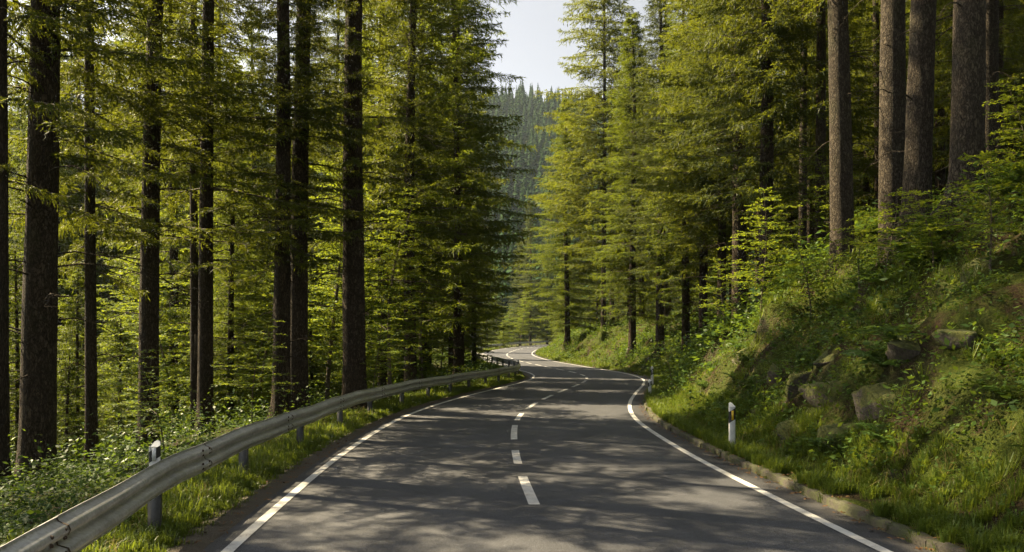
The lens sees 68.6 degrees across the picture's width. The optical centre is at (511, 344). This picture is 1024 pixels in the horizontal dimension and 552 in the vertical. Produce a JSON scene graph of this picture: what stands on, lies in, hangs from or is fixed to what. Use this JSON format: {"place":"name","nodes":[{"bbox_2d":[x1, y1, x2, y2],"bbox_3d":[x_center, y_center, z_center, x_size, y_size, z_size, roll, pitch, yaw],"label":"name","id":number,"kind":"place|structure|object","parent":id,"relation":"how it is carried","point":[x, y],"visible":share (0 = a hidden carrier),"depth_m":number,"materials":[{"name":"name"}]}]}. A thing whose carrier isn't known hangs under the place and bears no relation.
{"place":"outdoors","nodes":[
{"label":"outdoors","id":0,"kind":"place"},
{"bbox_2d":[0,347,525,551],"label":"verge grass","id":1,"kind":"structure","parent":0,"point":[270,457],"depth_m":10.63,"materials":[{"name":"plant"}]},
{"bbox_2d":[7,0,798,115],"label":"sky","id":2,"kind":"structure","parent":0,"point":[531,51],"materials":[{"name":"white"}]},
{"bbox_2d":[0,134,1023,551],"bbox_3d":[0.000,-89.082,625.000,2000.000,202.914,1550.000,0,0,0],"label":"ground","id":3,"kind":"structure","parent":0,"point":[890,374],"depth_m":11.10,"materials":[{"name":"plant"}]},
{"bbox_2d":[9,248,84,470],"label":"young spruce","id":4,"kind":"object","parent":3,"relation":"on","point":[16,347],"visible":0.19,"depth_m":19.94,"materials":[{"name":"green plant"}]},
{"bbox_2d":[0,0,98,488],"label":"spruce tree","id":5,"kind":"object","parent":3,"relation":"on","point":[5,35],"visible":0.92,"depth_m":12.56,"materials":[{"name":"green plant"}]},
{"bbox_2d":[10,46,108,437],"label":"spruce tree","id":6,"kind":"object","parent":3,"relation":"on","point":[61,244],"visible":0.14,"depth_m":52.90,"materials":[{"name":"green plant"}]},
{"bbox_2d":[8,35,111,370],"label":"spruce tree","id":7,"kind":"object","parent":3,"relation":"on","point":[23,124],"visible":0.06,"depth_m":55.18,"materials":[{"name":"green plant"}]},
{"bbox_2d":[12,0,129,395],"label":"spruce tree","id":8,"kind":"object","parent":3,"relation":"on","point":[79,97],"visible":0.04,"depth_m":60.97,"materials":[{"name":"green plant"}]},
{"bbox_2d":[57,355,106,469],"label":"young spruce","id":9,"kind":"object","parent":3,"relation":"on","point":[71,416],"visible":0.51,"depth_m":18.47,"materials":[{"name":"green plant"}]},
{"bbox_2d":[8,0,170,469],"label":"spruce tree","id":10,"kind":"object","parent":3,"relation":"on","point":[88,74],"visible":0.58,"depth_m":16.12,"materials":[{"name":"green plant"}]},
{"bbox_2d":[57,267,131,461],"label":"young spruce","id":11,"kind":"object","parent":3,"relation":"on","point":[66,333],"visible":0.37,"depth_m":23.93,"materials":[{"name":"green plant"}]},
{"bbox_2d":[0,0,229,485],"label":"spruce tree","id":12,"kind":"object","parent":3,"relation":"on","point":[38,381],"visible":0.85,"depth_m":13.61,"materials":[{"name":"green plant"}]},
{"bbox_2d":[70,318,163,450],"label":"young spruce","id":13,"kind":"object","parent":3,"relation":"on","point":[114,363],"visible":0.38,"depth_m":29.82,"materials":[{"name":"green plant"}]},
{"bbox_2d":[68,39,165,397],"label":"spruce tree","id":14,"kind":"object","parent":3,"relation":"on","point":[111,42],"visible":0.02,"depth_m":64.91,"materials":[{"name":"green plant"}]},
{"bbox_2d":[65,273,188,448],"bbox_3d":[-17.819,1.088,34.560,4.967,8.886,5.368,0,0,40],"label":"beech tree","id":15,"kind":"object","parent":3,"relation":"on","point":[137,310],"visible":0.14,"depth_m":34.67,"materials":[{"name":"green plant"}]},
{"bbox_2d":[72,0,187,338],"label":"spruce tree","id":16,"kind":"object","parent":3,"relation":"on","point":[116,248],"visible":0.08,"depth_m":54.92,"materials":[{"name":"green plant"}]},
{"bbox_2d":[81,295,185,440],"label":"beech tree","id":17,"kind":"object","parent":3,"relation":"on","point":[116,320],"visible":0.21,"depth_m":30.77,"materials":[{"name":"green plant"}]},
{"bbox_2d":[96,281,186,425],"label":"beech tree","id":18,"kind":"object","parent":3,"relation":"on","point":[126,297],"visible":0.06,"depth_m":38.83,"materials":[{"name":"green plant"}]},
{"bbox_2d":[102,346,204,448],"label":"beech sapling","id":19,"kind":"object","parent":3,"relation":"on","point":[162,402],"visible":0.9,"depth_m":15.41,"materials":[{"name":"green plant"}]},
{"bbox_2d":[8,0,306,459],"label":"spruce tree","id":20,"kind":"object","parent":3,"relation":"on","point":[148,313],"visible":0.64,"depth_m":17.90,"materials":[{"name":"green plant"}]},
{"bbox_2d":[97,257,242,434],"bbox_3d":[-11.213,0.256,24.595,4.373,6.422,3.934,0,0,-5],"label":"beech tree","id":21,"kind":"object","parent":3,"relation":"on","point":[164,358],"visible":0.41,"depth_m":24.56,"materials":[{"name":"green plant"}]},
{"bbox_2d":[97,0,254,435],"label":"spruce tree","id":22,"kind":"object","parent":3,"relation":"on","point":[175,258],"visible":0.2,"depth_m":37.37,"materials":[{"name":"green plant"}]},
{"bbox_2d":[127,0,255,431],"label":"spruce tree","id":23,"kind":"object","parent":3,"relation":"on","point":[193,265],"visible":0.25,"depth_m":22.38,"materials":[{"name":"green plant"}]},
{"bbox_2d":[159,1,272,385],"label":"spruce tree","id":24,"kind":"object","parent":3,"relation":"on","point":[224,52],"visible":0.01,"depth_m":52.26,"materials":[{"name":"green plant"}]},
{"bbox_2d":[160,209,273,401],"bbox_3d":[-11.738,-0.954,31.754,5.904,9.772,5.463,0,0,-31],"label":"beech tree","id":25,"kind":"object","parent":3,"relation":"on","point":[185,283],"visible":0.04,"depth_m":31.53,"materials":[{"name":"green plant"}]},
{"bbox_2d":[163,92,272,428],"bbox_3d":[-9.469,-2.510,25.106,3.860,12.181,3.828,0,0,35],"label":"spruce tree","id":26,"kind":"object","parent":3,"relation":"on","point":[231,325],"visible":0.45,"depth_m":24.92,"materials":[{"name":"green plant"}]},
{"bbox_2d":[178,242,271,425],"bbox_3d":[-10.619,0.116,28.114,3.487,8.003,3.620,0,0,-11],"label":"young spruce","id":27,"kind":"object","parent":3,"relation":"on","point":[236,334],"visible":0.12,"depth_m":27.84,"materials":[{"name":"green plant"}]},
{"bbox_2d":[95,0,355,438],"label":"spruce tree","id":28,"kind":"object","parent":3,"relation":"on","point":[207,209],"visible":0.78,"depth_m":19.87,"materials":[{"name":"green plant"}]},
{"bbox_2d":[218,239,273,418],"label":"spruce tree","id":29,"kind":"object","parent":3,"relation":"on","point":[260,296],"visible":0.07,"depth_m":30.78,"materials":[{"name":"green plant"}]},
{"bbox_2d":[212,319,297,423],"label":"beech sapling","id":30,"kind":"object","parent":3,"relation":"on","point":[253,385],"visible":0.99,"depth_m":19.20,"materials":[{"name":"green plant"}]},
{"bbox_2d":[0,344,512,545],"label":"slope undergrowth","id":31,"kind":"object","parent":3,"relation":"on","point":[43,489],"visible":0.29,"depth_m":12.38,"materials":[{"name":"green plant"}]},
{"bbox_2d":[227,5,313,329],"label":"spruce tree","id":32,"kind":"object","parent":3,"relation":"on","point":[251,66],"visible":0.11,"depth_m":58.11,"materials":[{"name":"green plant"}]},
{"bbox_2d":[0,341,548,551],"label":"guardrail","id":33,"kind":"object","parent":3,"relation":"on","point":[81,526],"visible":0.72,"depth_m":8.24,"materials":[{"name":"metal"}]},
{"bbox_2d":[213,235,342,419],"bbox_3d":[-8.451,-0.312,26.273,4.327,7.064,4.810,0,0,-35],"label":"beech tree","id":34,"kind":"object","parent":3,"relation":"on","point":[264,294],"visible":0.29,"depth_m":25.44,"materials":[{"name":"green plant"}]},
{"bbox_2d":[180,0,386,418],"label":"spruce tree","id":35,"kind":"object","parent":3,"relation":"on","point":[282,304],"visible":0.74,"depth_m":20.79,"materials":[{"name":"green plant"}]},
{"bbox_2d":[213,0,410,409],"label":"spruce tree","id":36,"kind":"object","parent":3,"relation":"on","point":[301,142],"visible":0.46,"depth_m":21.79,"materials":[{"name":"green plant"}]},
{"bbox_2d":[308,287,342,404],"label":"young spruce","id":37,"kind":"object","parent":3,"relation":"on","point":[317,370],"visible":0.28,"depth_m":32.88,"materials":[{"name":"green plant"}]},
{"bbox_2d":[308,263,368,402],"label":"young spruce","id":38,"kind":"object","parent":3,"relation":"on","point":[335,339],"visible":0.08,"depth_m":41.76,"materials":[{"name":"green plant"}]},
{"bbox_2d":[308,0,373,393],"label":"spruce tree","id":39,"kind":"object","parent":3,"relation":"on","point":[337,41],"visible":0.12,"depth_m":54.34,"materials":[{"name":"green plant"}]},
{"bbox_2d":[272,160,412,399],"bbox_3d":[-6.411,-1.820,27.008,5.367,8.884,4.966,0,0,29],"label":"spruce tree","id":40,"kind":"object","parent":3,"relation":"on","point":[333,317],"visible":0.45,"depth_m":26.55,"materials":[{"name":"green plant"}]},
{"bbox_2d":[224,0,471,410],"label":"spruce tree","id":41,"kind":"object","parent":3,"relation":"on","point":[354,313],"visible":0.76,"depth_m":22.36,"materials":[{"name":"green plant"}]},
{"bbox_2d":[167,344,545,551],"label":"dirt shoulder","id":42,"kind":"object","parent":3,"relation":"on","point":[212,533],"visible":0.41,"depth_m":9.87},
{"bbox_2d":[338,304,412,401],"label":"beech sapling","id":43,"kind":"object","parent":3,"relation":"on","point":[382,358],"visible":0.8,"depth_m":23.16,"materials":[{"name":"green plant"}]},
{"bbox_2d":[322,187,447,398],"bbox_3d":[-4.601,-1.813,27.705,4.718,8.440,5.099,0,0,0],"label":"spruce tree","id":44,"kind":"object","parent":3,"relation":"on","point":[399,302],"visible":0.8,"depth_m":27.94,"materials":[{"name":"green plant"}]},
{"bbox_2d":[312,0,459,386],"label":"spruce tree","id":45,"kind":"object","parent":3,"relation":"on","point":[365,125],"visible":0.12,"depth_m":33.77,"materials":[{"name":"green plant"}]},
{"bbox_2d":[320,0,490,393],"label":"spruce tree","id":46,"kind":"object","parent":3,"relation":"on","point":[414,61],"visible":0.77,"depth_m":30.70,"materials":[{"name":"green plant"}]},
{"bbox_2d":[8,78,826,335],"bbox_3d":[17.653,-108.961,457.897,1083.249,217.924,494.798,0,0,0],"label":"forest","id":47,"kind":"object","parent":3,"relation":"on","point":[531,109],"visible":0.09,"depth_m":401.21,"materials":[{"name":"plant"}]},
{"bbox_2d":[370,261,472,389],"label":"beech tree","id":48,"kind":"object","parent":3,"relation":"on","point":[422,364],"visible":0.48,"depth_m":33.25,"materials":[{"name":"green plant"}]},
{"bbox_2d":[363,0,483,378],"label":"spruce tree","id":49,"kind":"object","parent":3,"relation":"on","point":[443,256],"visible":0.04,"depth_m":39.82,"materials":[{"name":"green plant"}]},
{"bbox_2d":[426,77,493,374],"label":"spruce tree","id":50,"kind":"object","parent":3,"relation":"on","point":[448,339],"visible":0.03,"depth_m":53.80,"materials":[{"name":"green plant"}]},
{"bbox_2d":[375,0,549,384],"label":"spruce tree","id":51,"kind":"object","parent":3,"relation":"on","point":[469,128],"visible":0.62,"depth_m":37.79,"materials":[{"name":"green plant"}]},
{"bbox_2d":[415,2,524,372],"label":"spruce tree","id":52,"kind":"object","parent":3,"relation":"on","point":[479,261],"visible":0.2,"depth_m":43.29,"materials":[{"name":"green plant"}]},
{"bbox_2d":[464,219,501,367],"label":"spruce tree","id":53,"kind":"object","parent":3,"relation":"on","point":[475,355],"visible":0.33,"depth_m":61.77,"materials":[{"name":"green plant"}]},
{"bbox_2d":[502,241,535,345],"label":"spruce tree","id":54,"kind":"object","parent":3,"relation":"on","point":[524,337],"visible":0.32,"depth_m":189.62,"materials":[{"name":"green plant"}]},
{"bbox_2d":[505,197,552,344],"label":"spruce tree","id":55,"kind":"object","parent":3,"relation":"on","point":[531,330],"visible":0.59,"depth_m":167.51,"materials":[{"name":"green plant"}]},
{"bbox_2d":[528,250,559,343],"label":"spruce tree","id":56,"kind":"object","parent":3,"relation":"on","point":[547,322],"visible":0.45,"depth_m":169.94,"materials":[{"name":"green plant"}]},
{"bbox_2d":[543,244,588,340],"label":"spruce tree","id":57,"kind":"object","parent":3,"relation":"on","point":[559,328],"visible":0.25,"depth_m":108.08,"materials":[{"name":"green plant"}]},
{"bbox_2d":[514,98,618,349],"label":"spruce tree","id":58,"kind":"object","parent":3,"relation":"on","point":[566,286],"visible":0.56,"depth_m":79.56,"materials":[{"name":"green plant"}]},
{"bbox_2d":[524,0,653,329],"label":"spruce tree","id":59,"kind":"object","parent":3,"relation":"on","point":[592,157],"visible":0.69,"depth_m":73.39,"materials":[{"name":"green plant"}]},
{"bbox_2d":[579,222,618,326],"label":"spruce tree","id":60,"kind":"object","parent":3,"relation":"on","point":[597,314],"visible":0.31,"depth_m":108.00,"materials":[{"name":"green plant"}]},
{"bbox_2d":[577,12,669,359],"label":"spruce tree","id":61,"kind":"object","parent":3,"relation":"on","point":[631,292],"visible":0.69,"depth_m":57.66,"materials":[{"name":"green plant"}]},
{"bbox_2d":[605,52,656,322],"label":"spruce tree","id":62,"kind":"object","parent":3,"relation":"on","point":[642,277],"visible":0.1,"depth_m":70.23,"materials":[{"name":"green plant"}]},
{"bbox_2d":[605,0,697,361],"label":"spruce tree","id":63,"kind":"object","parent":3,"relation":"on","point":[660,332],"visible":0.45,"depth_m":51.73,"materials":[{"name":"green plant"}]},
{"bbox_2d":[628,0,730,356],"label":"spruce tree","id":64,"kind":"object","parent":3,"relation":"on","point":[685,315],"visible":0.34,"depth_m":44.36,"materials":[{"name":"green plant"}]},
{"bbox_2d":[632,0,776,347],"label":"spruce tree","id":65,"kind":"object","parent":3,"relation":"on","point":[704,260],"visible":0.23,"depth_m":37.83,"materials":[{"name":"green plant"}]},
{"bbox_2d":[629,0,808,327],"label":"spruce tree","id":66,"kind":"object","parent":3,"relation":"on","point":[720,230],"visible":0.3,"depth_m":34.86,"materials":[{"name":"green plant"}]},
{"bbox_2d":[690,258,754,321],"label":"beech sapling","id":67,"kind":"object","parent":3,"relation":"on","point":[724,283],"visible":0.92,"depth_m":24.07,"materials":[{"name":"green plant"}]},
{"bbox_2d":[644,0,828,318],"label":"spruce tree","id":68,"kind":"object","parent":3,"relation":"on","point":[735,220],"visible":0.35,"depth_m":29.90,"materials":[{"name":"green plant"}]},
{"bbox_2d":[717,187,807,311],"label":"beech sapling","id":69,"kind":"object","parent":3,"relation":"on","point":[776,254],"visible":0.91,"depth_m":20.52,"materials":[{"name":"green plant"}]},
{"bbox_2d":[684,0,854,316],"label":"spruce tree","id":70,"kind":"object","parent":3,"relation":"on","point":[768,88],"visible":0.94,"depth_m":24.61,"materials":[{"name":"green plant"}]},
{"bbox_2d":[539,145,1023,546],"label":"bank undergrowth","id":71,"kind":"object","parent":3,"relation":"on","point":[687,359],"visible":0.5,"depth_m":13.76,"materials":[{"name":"green plant"}]},
{"bbox_2d":[723,0,872,262],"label":"spruce tree","id":72,"kind":"object","parent":3,"relation":"on","point":[802,210],"visible":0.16,"depth_m":26.89,"materials":[{"name":"green plant"}]},
{"bbox_2d":[784,371,811,402],"bbox_3d":[5.724,0.912,14.233,1.125,1.024,0.577,-6,16,25],"label":"mossy rock","id":73,"kind":"object","parent":3,"relation":"on","point":[795,379],"visible":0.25,"depth_m":14.09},
{"bbox_2d":[773,1,828,259],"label":"spruce tree","id":74,"kind":"object","parent":3,"relation":"on","point":[791,218],"visible":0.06,"depth_m":47.84,"materials":[{"name":"green plant"}]},
{"bbox_2d":[756,215,848,324],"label":"beech sapling","id":75,"kind":"object","parent":3,"relation":"on","point":[820,285],"visible":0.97,"depth_m":17.42,"materials":[{"name":"green plant"}]},
{"bbox_2d":[644,375,970,551],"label":"kerb","id":76,"kind":"structure","parent":3,"relation":"on","point":[854,511],"depth_m":9.22,"materials":[{"name":"concrete"}]},
{"bbox_2d":[757,0,877,255],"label":"spruce tree","id":77,"kind":"object","parent":3,"relation":"on","point":[821,50],"visible":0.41,"depth_m":24.88,"materials":[{"name":"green plant"}]},
{"bbox_2d":[798,380,841,406],"bbox_3d":[5.642,0.952,13.114,1.022,0.743,1.252,0,-12,-25],"label":"mossy rock","id":78,"kind":"object","parent":3,"relation":"on","point":[808,393],"visible":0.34,"depth_m":12.87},
{"bbox_2d":[774,0,867,255],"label":"spruce tree","id":79,"kind":"object","parent":3,"relation":"on","point":[811,229],"visible":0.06,"depth_m":39.14,"materials":[{"name":"green plant"}]},
{"bbox_2d":[774,0,880,240],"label":"spruce tree","id":80,"kind":"object","parent":3,"relation":"on","point":[862,113],"visible":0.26,"depth_m":30.36,"materials":[{"name":"green plant"}]},
{"bbox_2d":[784,143,870,228],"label":"beech sapling","id":81,"kind":"object","parent":3,"relation":"on","point":[818,188],"visible":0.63,"depth_m":23.88,"materials":[{"name":"green plant"}]},
{"bbox_2d":[764,0,907,274],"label":"spruce tree","id":82,"kind":"object","parent":3,"relation":"on","point":[840,157],"visible":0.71,"depth_m":19.35,"materials":[{"name":"brown plant"}]},
{"bbox_2d":[817,423,854,452],"bbox_3d":[5.144,1.556,11.608,0.680,0.726,0.616,0,0,-15],"label":"mossy rock","id":83,"kind":"object","parent":3,"relation":"on","point":[823,430],"visible":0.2,"depth_m":11.53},
{"bbox_2d":[809,204,893,292],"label":"beech sapling","id":84,"kind":"object","parent":3,"relation":"on","point":[862,234],"visible":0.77,"depth_m":15.57,"materials":[{"name":"green plant"}]},
{"bbox_2d":[795,0,933,227],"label":"spruce tree","id":85,"kind":"object","parent":3,"relation":"on","point":[866,152],"visible":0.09,"depth_m":41.34,"materials":[{"name":"green plant"}]},
{"bbox_2d":[827,0,909,265],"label":"spruce tree","id":86,"kind":"object","parent":3,"relation":"on","point":[892,106],"visible":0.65,"depth_m":17.19,"materials":[{"name":"brown plant"}]},
{"bbox_2d":[835,340,909,372],"bbox_3d":[5.768,0.169,11.623,1.398,0.324,1.080,5,24,41],"label":"fern","id":87,"kind":"object","parent":3,"relation":"on","point":[870,358],"visible":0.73,"depth_m":11.66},
{"bbox_2d":[851,382,897,419],"bbox_3d":[5.696,1.029,11.270,0.834,0.945,0.933,0,0,-7],"label":"mossy rock","id":88,"kind":"object","parent":3,"relation":"on","point":[863,399],"visible":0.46,"depth_m":11.13,"materials":[{"name":"stone"}]},
{"bbox_2d":[826,0,936,208],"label":"spruce tree","id":89,"kind":"object","parent":3,"relation":"on","point":[875,16],"visible":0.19,"depth_m":35.92,"materials":[{"name":"green plant"}]},
{"bbox_2d":[843,187,927,277],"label":"beech sapling","id":90,"kind":"object","parent":3,"relation":"on","point":[884,222],"visible":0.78,"depth_m":14.14,"materials":[{"name":"green plant"}]},
{"bbox_2d":[848,326,930,340],"bbox_3d":[5.919,-0.115,11.337,1.418,0.358,1.298,0,0,6],"label":"fern","id":91,"kind":"object","parent":3,"relation":"on","point":[889,332],"visible":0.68,"depth_m":11.24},
{"bbox_2d":[885,335,920,363],"bbox_3d":[6.117,0.158,11.279,0.862,0.582,1.054,2,14,38],"label":"mossy rock","id":92,"kind":"object","parent":3,"relation":"on","point":[900,346],"visible":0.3,"depth_m":11.04,"materials":[{"name":"stone"}]},
{"bbox_2d":[887,237,962,264],"bbox_3d":[7.323,-1.609,13.350,1.473,0.394,1.638,0,0,-18],"label":"fern","id":93,"kind":"object","parent":3,"relation":"on","point":[911,256],"visible":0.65,"depth_m":13.09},
{"bbox_2d":[908,5,951,205],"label":"spruce tree","id":94,"kind":"object","parent":3,"relation":"on","point":[939,184],"visible":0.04,"depth_m":39.35,"materials":[{"name":"green plant"}]},
{"bbox_2d":[893,190,980,273],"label":"beech sapling","id":95,"kind":"object","parent":3,"relation":"on","point":[925,227],"visible":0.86,"depth_m":12.76,"materials":[{"name":"green plant"}]},
{"bbox_2d":[851,0,1023,262],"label":"spruce tree","id":96,"kind":"object","parent":3,"relation":"on","point":[917,169],"visible":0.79,"depth_m":15.49,"materials":[{"name":"brown plant"}]},
{"bbox_2d":[910,0,987,234],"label":"spruce tree","id":97,"kind":"object","parent":3,"relation":"on","point":[968,99],"visible":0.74,"depth_m":14.08,"materials":[{"name":"brown plant"}]},
{"bbox_2d":[932,329,978,349],"bbox_3d":[6.191,-0.026,10.407,0.613,0.394,0.560,0,0,-45],"label":"mossy rock","id":98,"kind":"object","parent":3,"relation":"on","point":[953,336],"visible":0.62,"depth_m":10.17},
{"bbox_2d":[905,0,1023,193],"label":"spruce tree","id":99,"kind":"object","parent":3,"relation":"on","point":[947,74],"visible":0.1,"depth_m":33.93,"materials":[{"name":"green plant"}]},
{"bbox_2d":[906,0,1023,158],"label":"spruce tree","id":100,"kind":"object","parent":3,"relation":"on","point":[947,44],"visible":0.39,"depth_m":24.96,"materials":[{"name":"green plant"}]},
{"bbox_2d":[923,148,1023,270],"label":"beech sapling","id":101,"kind":"object","parent":3,"relation":"on","point":[987,157],"visible":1,"depth_m":11.04,"materials":[{"name":"green plant"}]},
{"bbox_2d":[936,0,1013,188],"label":"spruce tree","id":102,"kind":"object","parent":3,"relation":"on","point":[992,48],"visible":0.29,"depth_m":19.56,"materials":[{"name":"brown plant"}]},
{"bbox_2d":[935,0,1023,178],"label":"spruce tree","id":103,"kind":"object","parent":3,"relation":"on","point":[1014,15],"visible":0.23,"depth_m":28.84,"materials":[{"name":"green plant"}]},
{"bbox_2d":[946,0,1023,176],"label":"spruce tree","id":104,"kind":"object","parent":3,"relation":"on","point":[1010,146],"visible":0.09,"depth_m":35.68,"materials":[{"name":"green plant"}]},
{"bbox_2d":[967,78,1023,177],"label":"beech sapling","id":105,"kind":"object","parent":3,"relation":"on","point":[1009,132],"visible":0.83,"depth_m":13.11,"materials":[{"name":"green plant"}]},
{"bbox_2d":[968,162,1023,192],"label":"fern","id":106,"kind":"object","parent":3,"relation":"on","point":[1019,179],"visible":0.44,"depth_m":12.40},
{"bbox_2d":[202,344,930,551],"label":"road","id":107,"kind":"structure","parent":0,"point":[548,455],"depth_m":10.20,"materials":[{"name":"asphalt"}]},
{"bbox_2d":[181,378,966,551],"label":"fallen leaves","id":108,"kind":"object","parent":107,"relation":"on","point":[860,520],"visible":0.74,"depth_m":10.73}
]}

